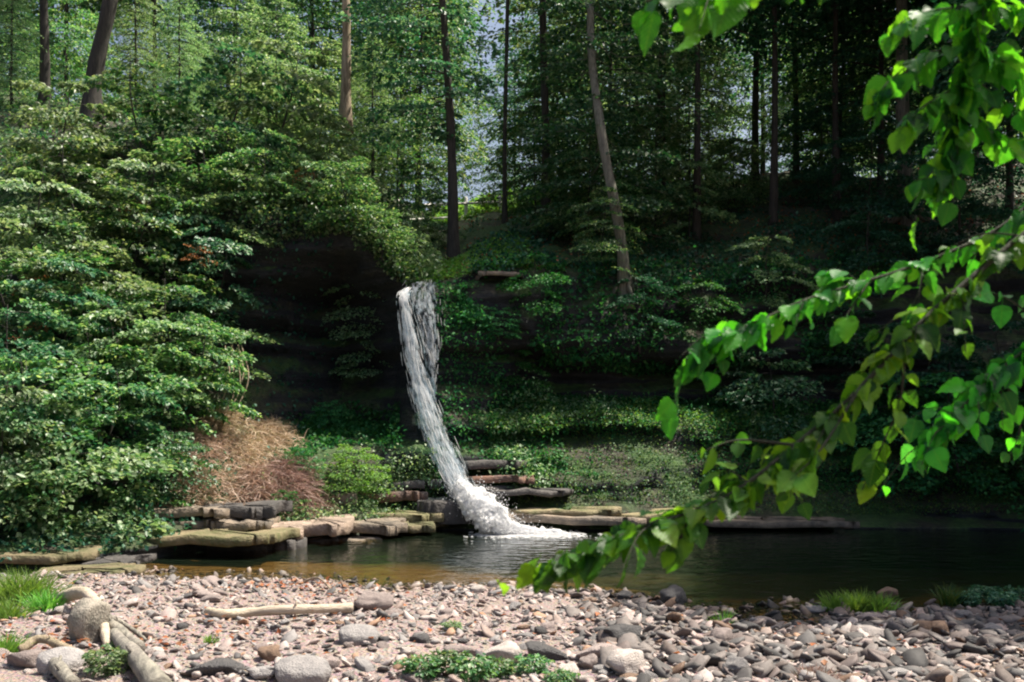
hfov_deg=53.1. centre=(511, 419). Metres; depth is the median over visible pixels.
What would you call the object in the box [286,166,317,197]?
dying sprig
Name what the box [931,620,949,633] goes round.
stone
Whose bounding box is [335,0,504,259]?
tree
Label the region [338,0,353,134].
tree
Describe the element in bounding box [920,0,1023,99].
tree
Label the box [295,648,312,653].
stone
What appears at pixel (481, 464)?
rock ledge
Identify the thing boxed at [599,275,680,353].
tree
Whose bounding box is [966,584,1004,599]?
leafy weed
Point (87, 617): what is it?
boulder
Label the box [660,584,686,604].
stone
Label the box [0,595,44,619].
grass tuft
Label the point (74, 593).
fallen branch
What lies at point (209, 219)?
shrub
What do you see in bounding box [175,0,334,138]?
tree
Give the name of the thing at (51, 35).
tree
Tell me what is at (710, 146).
tree
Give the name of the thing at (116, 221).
shrub
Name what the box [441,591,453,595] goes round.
stone
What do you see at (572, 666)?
stone
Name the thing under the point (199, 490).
dry brush
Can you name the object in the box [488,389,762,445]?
shelf plants
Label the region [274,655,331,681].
stone
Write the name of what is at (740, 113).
tree
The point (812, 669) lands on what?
stone
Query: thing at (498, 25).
sky
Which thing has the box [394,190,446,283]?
rim plants
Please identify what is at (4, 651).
stone
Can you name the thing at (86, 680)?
stone
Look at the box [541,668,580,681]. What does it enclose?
leafy weed
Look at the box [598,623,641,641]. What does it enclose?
stone
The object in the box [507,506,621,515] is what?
rock ledge
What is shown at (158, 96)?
shrub
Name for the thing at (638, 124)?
tree
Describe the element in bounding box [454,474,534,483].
rock ledge
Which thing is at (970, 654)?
stone
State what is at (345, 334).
tree
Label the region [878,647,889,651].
stone
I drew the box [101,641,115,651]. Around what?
leafy weed
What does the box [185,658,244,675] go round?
stone
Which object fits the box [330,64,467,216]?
tree
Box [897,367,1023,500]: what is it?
shrub
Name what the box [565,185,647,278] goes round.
tree
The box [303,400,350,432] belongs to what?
shrub
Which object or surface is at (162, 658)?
stone
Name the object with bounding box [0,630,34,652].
grass tuft
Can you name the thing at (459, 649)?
stone
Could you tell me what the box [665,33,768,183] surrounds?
tree
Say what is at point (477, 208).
meadow grass
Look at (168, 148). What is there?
shrub
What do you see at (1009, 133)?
tree
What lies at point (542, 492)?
rock ledge
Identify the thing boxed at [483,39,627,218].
tree
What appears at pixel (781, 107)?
tree
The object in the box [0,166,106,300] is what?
shrub
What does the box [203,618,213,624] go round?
stone
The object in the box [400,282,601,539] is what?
waterfall
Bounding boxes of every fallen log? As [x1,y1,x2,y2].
[48,655,80,681]
[109,617,145,650]
[109,628,170,681]
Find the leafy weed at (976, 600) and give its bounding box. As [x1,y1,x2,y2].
[953,590,982,605]
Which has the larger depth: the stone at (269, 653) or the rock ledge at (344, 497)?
the rock ledge at (344, 497)
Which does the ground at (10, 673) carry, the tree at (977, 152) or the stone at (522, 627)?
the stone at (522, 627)
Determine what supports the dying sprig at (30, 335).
attached to the shrub at (40, 306)
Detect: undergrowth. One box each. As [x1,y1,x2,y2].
[0,66,430,263]
[0,84,338,568]
[465,163,1023,292]
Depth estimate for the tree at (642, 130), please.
35.71 m
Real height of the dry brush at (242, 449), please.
1.891 m
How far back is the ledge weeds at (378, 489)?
25.77 m
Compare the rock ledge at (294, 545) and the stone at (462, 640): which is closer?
the stone at (462, 640)
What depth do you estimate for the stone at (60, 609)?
12.82 m
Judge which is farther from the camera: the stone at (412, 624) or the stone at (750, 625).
the stone at (750, 625)
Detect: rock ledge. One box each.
[0,542,111,564]
[37,562,145,574]
[47,553,156,566]
[129,501,231,517]
[149,525,299,547]
[167,517,226,529]
[196,500,292,519]
[203,516,280,531]
[204,537,306,557]
[272,522,303,539]
[280,514,358,536]
[307,535,344,545]
[327,536,382,545]
[332,492,357,504]
[333,460,358,470]
[351,517,407,535]
[358,490,427,502]
[361,510,443,521]
[384,479,443,489]
[404,521,448,533]
[417,497,473,524]
[446,459,526,469]
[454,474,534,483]
[475,271,523,279]
[485,486,573,497]
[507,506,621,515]
[508,514,649,526]
[610,508,716,521]
[703,515,859,528]
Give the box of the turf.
[425,231,538,282]
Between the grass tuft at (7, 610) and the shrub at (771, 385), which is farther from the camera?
the shrub at (771, 385)
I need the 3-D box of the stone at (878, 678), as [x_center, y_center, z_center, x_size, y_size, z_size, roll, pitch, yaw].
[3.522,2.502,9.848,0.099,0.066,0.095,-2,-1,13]
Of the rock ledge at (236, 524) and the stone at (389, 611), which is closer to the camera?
the stone at (389, 611)
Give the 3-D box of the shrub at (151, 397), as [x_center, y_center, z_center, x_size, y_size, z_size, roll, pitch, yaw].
[-8.851,0.370,22.405,4.190,3.126,3.934,10,-11,-26]
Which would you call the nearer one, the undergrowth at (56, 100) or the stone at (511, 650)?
the stone at (511, 650)
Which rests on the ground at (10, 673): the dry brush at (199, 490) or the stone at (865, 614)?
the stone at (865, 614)
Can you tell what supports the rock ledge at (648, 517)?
on the hillside
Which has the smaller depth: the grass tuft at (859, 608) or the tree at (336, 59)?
the grass tuft at (859, 608)
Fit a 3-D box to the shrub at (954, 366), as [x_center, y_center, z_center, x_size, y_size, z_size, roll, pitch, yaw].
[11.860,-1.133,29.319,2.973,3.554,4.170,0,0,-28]
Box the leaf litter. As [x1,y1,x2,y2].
[444,164,1023,278]
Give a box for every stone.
[0,648,9,658]
[6,647,42,667]
[24,633,34,637]
[54,605,68,613]
[71,668,79,671]
[76,642,91,647]
[81,679,91,681]
[107,594,122,598]
[116,664,126,671]
[138,605,145,609]
[144,646,163,651]
[145,650,156,655]
[157,656,168,660]
[163,663,172,668]
[165,670,181,678]
[176,622,188,629]
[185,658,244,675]
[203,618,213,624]
[214,646,229,650]
[242,655,251,659]
[246,665,274,678]
[253,642,267,650]
[257,645,280,661]
[273,627,291,632]
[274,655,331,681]
[290,624,304,629]
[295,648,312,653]
[321,644,331,647]
[323,648,334,651]
[324,655,339,668]
[325,638,334,642]
[333,595,346,601]
[338,624,380,645]
[341,670,354,678]
[343,642,351,647]
[354,656,374,671]
[360,643,373,646]
[363,675,377,681]
[367,645,376,650]
[376,641,388,647]
[379,636,388,641]
[387,609,402,613]
[400,646,416,655]
[402,672,425,681]
[408,622,415,626]
[409,633,429,643]
[433,597,444,600]
[440,608,452,614]
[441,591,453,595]
[443,645,474,655]
[457,638,467,643]
[467,637,478,641]
[470,584,484,592]
[475,622,492,628]
[484,640,522,662]
[487,580,496,586]
[487,678,499,681]
[501,673,514,678]
[509,602,520,608]
[513,632,534,638]
[516,624,531,629]
[518,642,526,649]
[525,641,568,659]
[534,626,547,634]
[540,621,556,631]
[542,610,553,614]
[559,662,579,677]
[574,675,593,681]
[576,643,621,657]
[579,653,598,668]
[593,664,605,672]
[596,621,605,625]
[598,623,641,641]
[598,669,608,675]
[605,649,644,673]
[617,590,632,599]
[619,672,637,677]
[644,670,657,678]
[652,645,660,649]
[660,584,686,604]
[681,609,693,615]
[688,627,702,632]
[699,637,715,642]
[707,666,718,670]
[710,627,733,640]
[721,655,748,674]
[740,621,761,631]
[754,616,772,623]
[789,660,841,680]
[805,605,827,613]
[809,628,822,633]
[855,665,874,671]
[856,612,886,620]
[856,625,883,637]
[873,676,883,681]
[877,587,897,597]
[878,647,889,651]
[887,667,916,676]
[888,611,896,616]
[899,618,915,625]
[912,620,933,631]
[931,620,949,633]
[955,609,972,617]
[960,653,979,656]
[964,636,978,644]
[970,670,986,677]
[979,622,1002,629]
[1002,654,1015,659]
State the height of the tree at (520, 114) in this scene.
5.829 m
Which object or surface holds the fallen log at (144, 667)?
on the ground at (10, 673)
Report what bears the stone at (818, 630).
on the ground at (10, 673)
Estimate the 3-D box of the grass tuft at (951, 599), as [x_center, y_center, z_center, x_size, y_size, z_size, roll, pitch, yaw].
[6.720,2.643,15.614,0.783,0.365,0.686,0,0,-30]
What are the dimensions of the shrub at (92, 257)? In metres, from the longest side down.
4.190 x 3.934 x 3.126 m
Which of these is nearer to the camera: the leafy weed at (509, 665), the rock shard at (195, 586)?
the leafy weed at (509, 665)
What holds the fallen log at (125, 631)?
on the ground at (10, 673)
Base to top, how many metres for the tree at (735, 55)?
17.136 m
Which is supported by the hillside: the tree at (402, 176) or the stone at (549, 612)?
the tree at (402, 176)
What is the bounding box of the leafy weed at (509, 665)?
[484,656,517,679]
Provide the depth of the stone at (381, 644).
10.94 m
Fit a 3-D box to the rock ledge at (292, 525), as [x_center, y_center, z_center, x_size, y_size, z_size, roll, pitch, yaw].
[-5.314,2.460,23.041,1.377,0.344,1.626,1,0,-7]
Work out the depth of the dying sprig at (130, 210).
28.41 m
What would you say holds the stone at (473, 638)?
on the ground at (10, 673)
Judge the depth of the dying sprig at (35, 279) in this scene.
25.30 m
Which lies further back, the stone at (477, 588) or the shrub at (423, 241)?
the shrub at (423, 241)
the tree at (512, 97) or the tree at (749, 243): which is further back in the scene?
the tree at (512, 97)
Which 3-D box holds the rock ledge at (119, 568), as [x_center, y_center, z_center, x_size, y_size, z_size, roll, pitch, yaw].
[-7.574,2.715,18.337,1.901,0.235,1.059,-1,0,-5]
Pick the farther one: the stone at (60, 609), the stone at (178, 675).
the stone at (60, 609)
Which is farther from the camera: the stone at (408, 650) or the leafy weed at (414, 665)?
the stone at (408, 650)
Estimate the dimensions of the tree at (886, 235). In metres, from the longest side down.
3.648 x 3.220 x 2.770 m
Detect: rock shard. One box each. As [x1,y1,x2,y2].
[192,583,205,590]
[196,589,214,597]
[200,579,211,586]
[200,594,222,601]
[205,576,220,585]
[212,587,227,595]
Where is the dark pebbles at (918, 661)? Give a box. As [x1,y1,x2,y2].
[13,567,1023,681]
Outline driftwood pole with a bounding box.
[204,601,353,617]
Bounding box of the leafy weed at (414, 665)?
[393,653,441,679]
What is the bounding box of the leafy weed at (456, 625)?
[439,620,462,630]
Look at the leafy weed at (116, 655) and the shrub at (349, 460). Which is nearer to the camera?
the leafy weed at (116, 655)
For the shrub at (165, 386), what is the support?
on the hillside
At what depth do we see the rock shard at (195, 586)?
15.19 m
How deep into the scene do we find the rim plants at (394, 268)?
28.86 m
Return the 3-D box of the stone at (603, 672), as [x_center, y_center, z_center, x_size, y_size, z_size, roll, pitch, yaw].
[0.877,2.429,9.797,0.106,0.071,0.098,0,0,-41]
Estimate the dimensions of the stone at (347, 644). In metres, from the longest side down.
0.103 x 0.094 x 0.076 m
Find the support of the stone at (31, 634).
on the ground at (10, 673)
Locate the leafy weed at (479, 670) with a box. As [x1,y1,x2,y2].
[447,652,500,681]
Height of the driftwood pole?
0.218 m
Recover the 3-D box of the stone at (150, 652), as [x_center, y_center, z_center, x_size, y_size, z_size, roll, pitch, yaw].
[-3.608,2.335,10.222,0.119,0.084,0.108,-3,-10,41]
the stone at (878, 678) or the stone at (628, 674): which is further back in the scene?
the stone at (878, 678)
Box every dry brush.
[156,456,261,517]
[165,422,248,477]
[195,405,289,465]
[213,433,287,496]
[220,459,329,520]
[243,414,312,459]
[248,451,339,518]
[279,484,357,548]
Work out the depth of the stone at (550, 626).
12.16 m
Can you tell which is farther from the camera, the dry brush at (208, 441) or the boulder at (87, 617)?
the dry brush at (208, 441)
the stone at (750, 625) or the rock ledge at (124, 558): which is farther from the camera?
the rock ledge at (124, 558)
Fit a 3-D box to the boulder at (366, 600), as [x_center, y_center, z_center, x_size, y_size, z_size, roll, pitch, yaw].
[-1.888,2.473,13.911,0.585,0.289,0.446,0,0,-23]
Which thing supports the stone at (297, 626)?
on the ground at (10, 673)
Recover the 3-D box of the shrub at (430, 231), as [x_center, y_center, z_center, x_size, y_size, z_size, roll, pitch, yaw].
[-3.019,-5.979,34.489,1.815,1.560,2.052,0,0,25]
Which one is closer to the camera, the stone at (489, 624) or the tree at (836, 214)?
the stone at (489, 624)
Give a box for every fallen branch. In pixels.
[17,634,86,652]
[56,586,111,649]
[299,577,334,592]
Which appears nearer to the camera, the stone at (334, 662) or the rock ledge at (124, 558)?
the stone at (334, 662)
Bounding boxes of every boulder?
[36,646,85,674]
[66,598,110,643]
[354,590,393,610]
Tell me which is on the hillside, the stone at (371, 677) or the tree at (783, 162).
the tree at (783, 162)
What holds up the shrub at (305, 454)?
on the hillside
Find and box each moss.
[285,456,629,519]
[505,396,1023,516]
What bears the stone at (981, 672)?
on the ground at (10, 673)
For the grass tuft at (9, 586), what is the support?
on the ground at (10, 673)
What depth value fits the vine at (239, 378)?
26.36 m
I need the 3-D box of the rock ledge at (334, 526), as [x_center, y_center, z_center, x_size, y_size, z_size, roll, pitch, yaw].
[-4.564,2.450,23.972,1.899,0.366,2.487,0,0,4]
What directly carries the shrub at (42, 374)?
on the hillside
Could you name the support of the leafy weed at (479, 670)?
on the ground at (10, 673)
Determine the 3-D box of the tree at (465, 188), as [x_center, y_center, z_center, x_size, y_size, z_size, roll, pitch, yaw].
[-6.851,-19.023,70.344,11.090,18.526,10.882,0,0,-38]
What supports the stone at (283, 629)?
on the ground at (10, 673)
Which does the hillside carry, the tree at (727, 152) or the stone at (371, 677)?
the tree at (727, 152)
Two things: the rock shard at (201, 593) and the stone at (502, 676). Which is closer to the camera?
the stone at (502, 676)
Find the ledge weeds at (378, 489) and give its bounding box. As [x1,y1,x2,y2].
[260,433,443,521]
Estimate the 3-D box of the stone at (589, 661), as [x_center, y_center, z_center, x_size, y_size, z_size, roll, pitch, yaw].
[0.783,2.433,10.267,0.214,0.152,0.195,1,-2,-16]
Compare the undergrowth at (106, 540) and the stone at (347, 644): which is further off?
the undergrowth at (106, 540)
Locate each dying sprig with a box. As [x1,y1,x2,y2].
[8,322,55,354]
[11,274,50,297]
[118,199,151,226]
[182,244,217,268]
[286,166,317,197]
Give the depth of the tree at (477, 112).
45.97 m
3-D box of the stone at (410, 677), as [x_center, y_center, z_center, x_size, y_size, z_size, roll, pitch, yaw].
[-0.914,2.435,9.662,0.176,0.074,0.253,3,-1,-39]
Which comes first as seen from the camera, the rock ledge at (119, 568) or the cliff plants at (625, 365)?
the rock ledge at (119, 568)
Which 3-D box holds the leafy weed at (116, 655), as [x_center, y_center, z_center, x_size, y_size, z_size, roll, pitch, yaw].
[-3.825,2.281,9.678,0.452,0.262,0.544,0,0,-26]
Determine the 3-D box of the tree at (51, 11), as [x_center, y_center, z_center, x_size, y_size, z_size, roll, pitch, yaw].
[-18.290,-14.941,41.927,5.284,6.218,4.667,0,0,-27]
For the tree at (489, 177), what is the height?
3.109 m
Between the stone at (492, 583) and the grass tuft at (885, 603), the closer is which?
the grass tuft at (885, 603)
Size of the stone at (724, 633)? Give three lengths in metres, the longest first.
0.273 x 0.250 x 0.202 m
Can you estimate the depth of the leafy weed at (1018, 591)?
15.70 m
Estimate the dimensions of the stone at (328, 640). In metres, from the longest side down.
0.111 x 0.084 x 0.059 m
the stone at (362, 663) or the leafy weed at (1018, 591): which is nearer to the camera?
the stone at (362, 663)
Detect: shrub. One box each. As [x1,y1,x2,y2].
[0,79,130,214]
[0,133,157,253]
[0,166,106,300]
[0,217,86,343]
[0,221,133,322]
[0,257,134,369]
[0,280,74,385]
[0,304,96,436]
[0,323,153,428]
[0,354,143,508]
[0,366,76,542]
[0,403,182,550]
[0,405,79,549]
[4,364,181,489]
[17,236,167,368]
[49,412,206,531]
[52,301,212,424]
[56,185,208,292]
[57,55,232,187]
[73,149,203,272]
[84,344,217,448]
[86,254,221,354]
[108,279,257,405]
[118,421,222,507]
[121,200,240,326]
[129,40,310,166]
[133,324,261,432]
[146,125,251,227]
[153,222,263,343]
[161,167,298,282]
[165,302,279,381]
[196,38,362,172]
[198,128,313,207]
[252,154,345,209]
[269,489,310,517]
[278,447,326,479]
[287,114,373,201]
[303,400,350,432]
[304,156,384,235]
[322,443,391,494]
[344,202,419,259]
[390,227,442,265]
[404,217,445,253]
[477,307,521,345]
[493,252,571,316]
[493,349,553,403]
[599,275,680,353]
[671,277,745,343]
[674,334,769,405]
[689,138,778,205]
[711,348,825,440]
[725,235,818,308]
[806,310,908,413]
[835,374,953,497]
[883,318,993,435]
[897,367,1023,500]
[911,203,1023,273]
[933,320,1023,437]
[949,399,1023,532]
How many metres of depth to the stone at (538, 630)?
11.99 m
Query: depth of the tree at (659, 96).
41.64 m
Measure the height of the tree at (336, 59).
5.291 m
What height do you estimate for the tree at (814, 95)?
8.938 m
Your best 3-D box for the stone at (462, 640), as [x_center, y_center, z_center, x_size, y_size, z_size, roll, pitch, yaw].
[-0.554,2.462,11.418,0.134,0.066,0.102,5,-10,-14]
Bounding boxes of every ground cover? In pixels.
[283,393,406,458]
[482,369,1023,496]
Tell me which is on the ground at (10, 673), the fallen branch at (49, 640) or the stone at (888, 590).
the fallen branch at (49, 640)
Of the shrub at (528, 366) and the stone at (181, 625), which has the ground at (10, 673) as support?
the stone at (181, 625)
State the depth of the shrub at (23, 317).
24.24 m
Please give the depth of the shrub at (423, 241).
29.74 m
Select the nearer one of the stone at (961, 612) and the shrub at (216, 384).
the stone at (961, 612)
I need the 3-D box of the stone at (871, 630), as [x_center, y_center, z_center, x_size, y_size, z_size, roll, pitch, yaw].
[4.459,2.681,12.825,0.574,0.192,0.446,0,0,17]
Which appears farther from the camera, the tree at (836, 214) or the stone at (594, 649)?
the tree at (836, 214)
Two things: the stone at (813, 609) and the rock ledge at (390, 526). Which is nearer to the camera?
the stone at (813, 609)
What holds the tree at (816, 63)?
on the hillside
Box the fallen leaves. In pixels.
[2,576,1023,667]
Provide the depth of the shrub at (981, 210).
33.35 m
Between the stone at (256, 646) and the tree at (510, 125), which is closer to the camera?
the stone at (256, 646)
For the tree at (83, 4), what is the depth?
52.58 m
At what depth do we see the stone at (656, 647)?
10.95 m
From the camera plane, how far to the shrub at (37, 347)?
22.48 m
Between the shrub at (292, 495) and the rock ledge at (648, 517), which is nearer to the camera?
the shrub at (292, 495)
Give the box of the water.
[21,528,1023,620]
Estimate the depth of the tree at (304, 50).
61.49 m
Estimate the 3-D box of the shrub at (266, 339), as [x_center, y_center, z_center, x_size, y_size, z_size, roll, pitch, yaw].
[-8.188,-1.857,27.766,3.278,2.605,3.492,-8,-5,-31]
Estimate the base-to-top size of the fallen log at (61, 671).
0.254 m
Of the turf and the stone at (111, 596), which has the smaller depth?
the stone at (111, 596)
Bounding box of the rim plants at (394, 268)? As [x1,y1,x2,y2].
[208,130,435,290]
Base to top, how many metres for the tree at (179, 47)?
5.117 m
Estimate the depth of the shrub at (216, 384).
24.94 m
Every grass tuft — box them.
[0,565,86,605]
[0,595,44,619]
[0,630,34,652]
[12,585,75,611]
[201,632,222,643]
[707,608,737,623]
[796,590,870,612]
[818,587,896,612]
[855,591,909,612]
[920,581,982,606]
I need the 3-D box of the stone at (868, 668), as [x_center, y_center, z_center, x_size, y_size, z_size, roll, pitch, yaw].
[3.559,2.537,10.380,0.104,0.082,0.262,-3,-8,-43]
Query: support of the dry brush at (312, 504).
on the hillside
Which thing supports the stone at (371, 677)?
on the ground at (10, 673)
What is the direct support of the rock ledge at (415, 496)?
on the hillside
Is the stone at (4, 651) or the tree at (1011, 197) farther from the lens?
the tree at (1011, 197)
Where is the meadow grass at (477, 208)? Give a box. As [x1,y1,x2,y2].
[426,178,627,225]
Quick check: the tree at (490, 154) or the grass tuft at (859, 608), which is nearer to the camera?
the grass tuft at (859, 608)
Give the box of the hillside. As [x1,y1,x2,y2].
[0,89,1023,574]
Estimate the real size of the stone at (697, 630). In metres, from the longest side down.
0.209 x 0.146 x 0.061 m
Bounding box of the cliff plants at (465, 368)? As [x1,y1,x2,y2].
[427,270,514,483]
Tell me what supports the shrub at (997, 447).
on the hillside
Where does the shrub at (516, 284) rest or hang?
on the hillside
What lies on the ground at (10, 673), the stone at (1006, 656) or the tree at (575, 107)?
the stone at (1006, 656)
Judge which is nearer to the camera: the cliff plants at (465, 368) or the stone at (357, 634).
the stone at (357, 634)
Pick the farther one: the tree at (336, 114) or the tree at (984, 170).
the tree at (336, 114)
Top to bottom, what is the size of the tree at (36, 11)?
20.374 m
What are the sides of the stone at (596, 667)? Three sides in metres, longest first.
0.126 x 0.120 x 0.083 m
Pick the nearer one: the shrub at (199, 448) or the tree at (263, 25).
the shrub at (199, 448)
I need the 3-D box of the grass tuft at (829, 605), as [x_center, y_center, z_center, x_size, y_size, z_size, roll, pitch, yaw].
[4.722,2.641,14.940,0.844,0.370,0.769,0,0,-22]
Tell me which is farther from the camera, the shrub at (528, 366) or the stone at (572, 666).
the shrub at (528, 366)
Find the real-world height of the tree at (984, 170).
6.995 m
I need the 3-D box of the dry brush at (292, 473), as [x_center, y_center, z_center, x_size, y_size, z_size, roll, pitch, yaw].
[-5.573,1.615,24.900,3.173,1.818,2.979,0,0,21]
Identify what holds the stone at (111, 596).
on the ground at (10, 673)
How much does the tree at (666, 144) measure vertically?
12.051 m
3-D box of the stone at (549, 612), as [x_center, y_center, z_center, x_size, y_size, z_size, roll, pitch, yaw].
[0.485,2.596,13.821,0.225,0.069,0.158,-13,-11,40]
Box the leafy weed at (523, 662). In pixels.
[514,653,554,674]
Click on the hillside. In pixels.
(360, 271)
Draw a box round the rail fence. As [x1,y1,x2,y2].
[399,195,501,221]
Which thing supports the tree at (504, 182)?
on the hillside
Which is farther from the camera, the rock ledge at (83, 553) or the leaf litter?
the leaf litter
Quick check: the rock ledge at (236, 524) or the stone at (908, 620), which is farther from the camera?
the rock ledge at (236, 524)
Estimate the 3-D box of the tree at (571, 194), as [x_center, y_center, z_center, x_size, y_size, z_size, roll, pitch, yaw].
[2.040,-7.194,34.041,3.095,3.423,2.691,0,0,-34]
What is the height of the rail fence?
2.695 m
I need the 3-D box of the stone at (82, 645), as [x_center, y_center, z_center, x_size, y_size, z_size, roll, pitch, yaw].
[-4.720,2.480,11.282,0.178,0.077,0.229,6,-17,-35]
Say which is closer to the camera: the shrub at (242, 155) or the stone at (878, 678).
the stone at (878, 678)
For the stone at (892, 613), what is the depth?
14.33 m
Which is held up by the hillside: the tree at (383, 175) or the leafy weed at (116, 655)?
the tree at (383, 175)
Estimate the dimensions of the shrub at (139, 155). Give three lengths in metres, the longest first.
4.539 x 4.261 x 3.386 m
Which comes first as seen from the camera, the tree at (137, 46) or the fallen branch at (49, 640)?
the fallen branch at (49, 640)
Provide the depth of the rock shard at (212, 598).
14.55 m
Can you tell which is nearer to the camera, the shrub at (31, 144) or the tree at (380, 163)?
the shrub at (31, 144)
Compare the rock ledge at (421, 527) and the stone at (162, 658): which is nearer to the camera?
the stone at (162, 658)
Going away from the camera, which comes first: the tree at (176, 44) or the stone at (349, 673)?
the stone at (349, 673)
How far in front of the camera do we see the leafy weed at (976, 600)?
15.49 m
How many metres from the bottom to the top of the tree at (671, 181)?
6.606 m
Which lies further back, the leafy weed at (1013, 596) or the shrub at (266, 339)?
the shrub at (266, 339)
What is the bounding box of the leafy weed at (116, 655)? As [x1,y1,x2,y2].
[81,645,129,676]
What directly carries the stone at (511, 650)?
on the ground at (10, 673)
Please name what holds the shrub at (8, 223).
on the hillside
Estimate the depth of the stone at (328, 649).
10.68 m
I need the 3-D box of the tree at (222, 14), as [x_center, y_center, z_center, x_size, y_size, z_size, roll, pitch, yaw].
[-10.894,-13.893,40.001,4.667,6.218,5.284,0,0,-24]
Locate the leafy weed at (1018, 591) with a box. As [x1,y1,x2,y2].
[1002,585,1023,600]
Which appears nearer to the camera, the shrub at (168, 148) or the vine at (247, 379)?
the vine at (247, 379)
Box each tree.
[0,0,53,106]
[0,0,63,99]
[0,0,133,101]
[0,0,140,93]
[0,0,169,100]
[0,4,38,90]
[0,4,39,94]
[8,42,103,101]
[37,0,51,106]
[69,0,250,90]
[72,4,194,100]
[79,0,117,119]
[103,0,172,110]
[113,0,211,111]
[142,0,213,112]
[148,0,324,132]
[164,41,239,100]
[171,0,282,126]
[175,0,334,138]
[207,0,338,156]
[219,0,412,139]
[232,2,352,155]
[265,36,379,176]
[302,0,477,189]
[302,0,495,198]
[306,69,379,175]
[320,284,392,384]
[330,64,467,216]
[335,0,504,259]
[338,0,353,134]
[338,36,413,195]
[351,0,497,210]
[358,6,490,203]
[376,158,466,252]
[458,49,571,201]
[470,0,586,216]
[473,80,593,220]
[476,0,619,174]
[480,145,530,205]
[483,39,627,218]
[492,0,1023,595]
[500,0,675,188]
[501,0,508,223]
[505,0,720,308]
[511,63,634,187]
[528,131,649,255]
[529,78,668,224]
[533,0,694,176]
[535,154,610,240]
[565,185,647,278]
[581,0,832,239]
[588,44,693,180]
[590,56,688,183]
[594,0,751,204]
[595,5,762,180]
[600,108,719,237]
[618,56,719,178]
[619,33,763,185]
[634,0,867,225]
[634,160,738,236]
[645,30,747,202]
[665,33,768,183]
[682,0,838,180]
[682,7,831,174]
[692,137,769,219]
[707,0,876,183]
[738,0,941,220]
[743,7,875,174]
[747,8,873,170]
[754,0,994,207]
[761,5,922,197]
[762,12,922,175]
[778,49,917,176]
[778,106,861,209]
[787,0,1002,225]
[805,114,931,242]
[808,4,953,159]
[818,205,930,298]
[827,62,934,179]
[838,0,1016,202]
[872,77,1023,255]
[885,45,983,179]
[887,38,1022,166]
[893,0,1023,209]
[900,0,1023,186]
[911,44,1023,139]
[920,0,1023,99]
[955,2,1023,101]
[1000,23,1023,43]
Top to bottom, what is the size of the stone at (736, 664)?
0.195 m
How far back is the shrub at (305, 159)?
29.48 m
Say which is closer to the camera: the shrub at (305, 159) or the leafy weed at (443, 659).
the leafy weed at (443, 659)
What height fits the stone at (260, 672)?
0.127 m
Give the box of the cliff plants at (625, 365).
[446,239,902,376]
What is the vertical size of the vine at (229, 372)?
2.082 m
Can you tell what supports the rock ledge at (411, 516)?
on the hillside
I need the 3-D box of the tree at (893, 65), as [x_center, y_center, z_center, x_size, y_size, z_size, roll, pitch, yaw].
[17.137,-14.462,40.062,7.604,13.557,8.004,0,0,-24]
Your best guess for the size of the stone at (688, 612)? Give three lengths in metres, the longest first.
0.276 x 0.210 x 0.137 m
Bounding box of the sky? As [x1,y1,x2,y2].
[2,0,1018,209]
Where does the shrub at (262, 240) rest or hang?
on the hillside
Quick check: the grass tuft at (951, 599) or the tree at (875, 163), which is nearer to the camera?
the grass tuft at (951, 599)
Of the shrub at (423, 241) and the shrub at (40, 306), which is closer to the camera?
the shrub at (40, 306)
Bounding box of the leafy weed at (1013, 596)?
[986,589,1018,605]
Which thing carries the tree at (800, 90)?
on the hillside
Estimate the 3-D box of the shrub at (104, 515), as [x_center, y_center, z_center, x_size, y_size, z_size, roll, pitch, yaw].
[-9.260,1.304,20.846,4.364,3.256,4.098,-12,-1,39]
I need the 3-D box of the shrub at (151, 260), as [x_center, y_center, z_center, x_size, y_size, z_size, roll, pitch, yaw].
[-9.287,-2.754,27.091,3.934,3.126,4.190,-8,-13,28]
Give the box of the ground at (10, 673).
[0,560,1023,681]
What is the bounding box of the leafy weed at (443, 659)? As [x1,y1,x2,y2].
[423,648,472,674]
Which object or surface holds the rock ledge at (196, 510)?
on the rock ledge at (198, 525)
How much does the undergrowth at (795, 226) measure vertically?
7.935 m
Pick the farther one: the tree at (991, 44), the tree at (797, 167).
the tree at (797, 167)
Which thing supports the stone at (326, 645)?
on the ground at (10, 673)
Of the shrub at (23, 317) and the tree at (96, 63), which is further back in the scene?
the tree at (96, 63)
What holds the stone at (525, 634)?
on the ground at (10, 673)
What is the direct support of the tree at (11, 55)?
on the hillside
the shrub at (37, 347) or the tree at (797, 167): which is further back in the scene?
the tree at (797, 167)
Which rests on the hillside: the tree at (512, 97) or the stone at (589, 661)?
the tree at (512, 97)
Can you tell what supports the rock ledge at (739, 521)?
on the hillside
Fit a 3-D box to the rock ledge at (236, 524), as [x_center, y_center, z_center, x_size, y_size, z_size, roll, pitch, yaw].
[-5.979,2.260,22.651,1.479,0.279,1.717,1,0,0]
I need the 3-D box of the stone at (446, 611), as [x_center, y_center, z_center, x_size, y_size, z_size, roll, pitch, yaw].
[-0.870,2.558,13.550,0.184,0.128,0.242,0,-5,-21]
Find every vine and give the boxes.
[217,345,229,410]
[225,345,240,412]
[226,345,243,410]
[230,345,248,415]
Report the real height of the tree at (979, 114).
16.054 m
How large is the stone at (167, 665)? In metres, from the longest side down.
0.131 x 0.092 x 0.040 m

